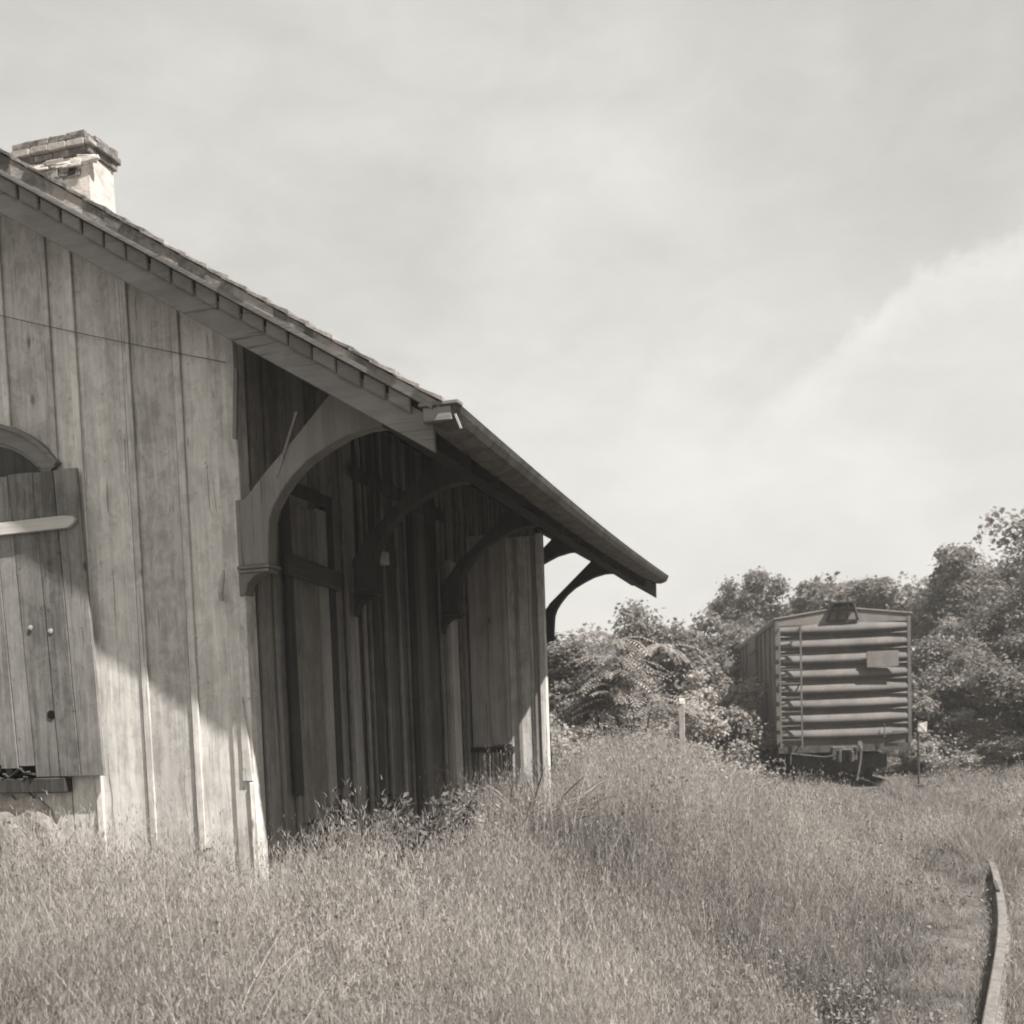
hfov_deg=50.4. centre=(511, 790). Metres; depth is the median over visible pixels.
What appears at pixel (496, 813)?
weed clump
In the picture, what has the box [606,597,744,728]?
shrub
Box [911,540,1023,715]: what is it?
tree
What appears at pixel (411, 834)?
weed clump
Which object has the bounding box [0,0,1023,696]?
sky
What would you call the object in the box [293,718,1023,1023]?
ground
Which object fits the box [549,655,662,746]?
shrub
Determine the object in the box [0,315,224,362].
wire
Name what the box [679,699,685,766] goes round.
marker post
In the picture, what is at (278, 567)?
station building
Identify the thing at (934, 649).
tree
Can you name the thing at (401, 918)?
flower weed
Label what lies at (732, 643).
shrub
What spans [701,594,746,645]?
tree
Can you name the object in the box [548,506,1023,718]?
woodland
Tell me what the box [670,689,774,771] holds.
shrub
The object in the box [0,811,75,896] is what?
weed clump
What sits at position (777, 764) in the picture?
railway rail
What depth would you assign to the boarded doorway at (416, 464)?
10.73 m
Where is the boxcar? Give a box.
[736,601,911,779]
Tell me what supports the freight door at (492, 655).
in the station building
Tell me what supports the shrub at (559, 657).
on the ground at (871, 785)
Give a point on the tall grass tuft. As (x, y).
(581, 801)
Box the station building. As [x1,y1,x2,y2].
[0,129,668,909]
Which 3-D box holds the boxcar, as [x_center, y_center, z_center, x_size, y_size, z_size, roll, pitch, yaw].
[8.689,-2.750,31.892,3.260,4.300,13.147,-1,4,8]
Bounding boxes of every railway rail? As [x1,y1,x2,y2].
[707,757,854,1019]
[846,772,1010,1023]
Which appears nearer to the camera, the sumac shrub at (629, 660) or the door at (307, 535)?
the door at (307, 535)
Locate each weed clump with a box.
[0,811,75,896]
[302,788,452,888]
[375,787,479,868]
[437,786,538,852]
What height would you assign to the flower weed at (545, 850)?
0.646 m
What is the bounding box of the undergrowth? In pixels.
[549,709,1023,800]
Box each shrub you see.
[547,629,647,742]
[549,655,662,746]
[553,631,708,749]
[599,667,676,727]
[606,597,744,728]
[642,666,775,762]
[653,606,762,758]
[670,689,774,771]
[884,648,1004,762]
[884,732,971,771]
[913,708,1012,755]
[948,735,1023,771]
[958,650,1023,765]
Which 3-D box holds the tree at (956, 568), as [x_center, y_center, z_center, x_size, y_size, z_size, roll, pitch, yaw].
[16.353,-5.239,40.607,4.399,7.828,5.058,-2,4,7]
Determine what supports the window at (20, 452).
in the station building
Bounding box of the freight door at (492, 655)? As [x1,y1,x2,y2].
[466,533,550,807]
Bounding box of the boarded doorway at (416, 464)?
[350,431,445,841]
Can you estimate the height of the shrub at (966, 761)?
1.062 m
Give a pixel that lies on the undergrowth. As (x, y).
(559, 738)
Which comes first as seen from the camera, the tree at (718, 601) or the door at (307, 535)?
the door at (307, 535)
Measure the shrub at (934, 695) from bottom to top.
3.550 m
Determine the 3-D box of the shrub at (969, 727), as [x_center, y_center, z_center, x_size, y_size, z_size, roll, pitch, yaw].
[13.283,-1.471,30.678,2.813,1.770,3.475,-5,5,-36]
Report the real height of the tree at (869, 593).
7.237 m
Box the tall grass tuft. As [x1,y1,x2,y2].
[487,767,617,847]
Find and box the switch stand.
[913,721,926,788]
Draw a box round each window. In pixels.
[0,424,72,793]
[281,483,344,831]
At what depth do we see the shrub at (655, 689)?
30.68 m
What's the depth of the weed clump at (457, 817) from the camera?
9.59 m
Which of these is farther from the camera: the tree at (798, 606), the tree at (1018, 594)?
the tree at (798, 606)
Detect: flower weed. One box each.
[367,887,433,960]
[519,821,570,887]
[818,988,873,1023]
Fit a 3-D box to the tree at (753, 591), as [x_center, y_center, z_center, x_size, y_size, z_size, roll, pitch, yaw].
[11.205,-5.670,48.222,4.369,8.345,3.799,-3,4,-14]
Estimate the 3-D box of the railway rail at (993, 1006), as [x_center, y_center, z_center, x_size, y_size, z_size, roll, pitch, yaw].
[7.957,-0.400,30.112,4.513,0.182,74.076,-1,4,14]
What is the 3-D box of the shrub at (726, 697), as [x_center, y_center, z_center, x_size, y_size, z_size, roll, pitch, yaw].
[5.475,-1.932,29.833,4.170,2.950,3.324,0,5,31]
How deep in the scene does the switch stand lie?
22.72 m
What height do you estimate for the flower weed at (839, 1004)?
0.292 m
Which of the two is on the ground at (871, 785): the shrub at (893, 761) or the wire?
the shrub at (893, 761)
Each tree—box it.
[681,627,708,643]
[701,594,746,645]
[716,565,793,639]
[769,579,846,617]
[808,579,906,609]
[840,575,928,649]
[904,541,995,687]
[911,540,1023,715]
[911,591,1023,744]
[986,562,1023,671]
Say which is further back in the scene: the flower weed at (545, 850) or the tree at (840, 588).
the tree at (840, 588)
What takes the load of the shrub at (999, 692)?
on the ground at (871, 785)

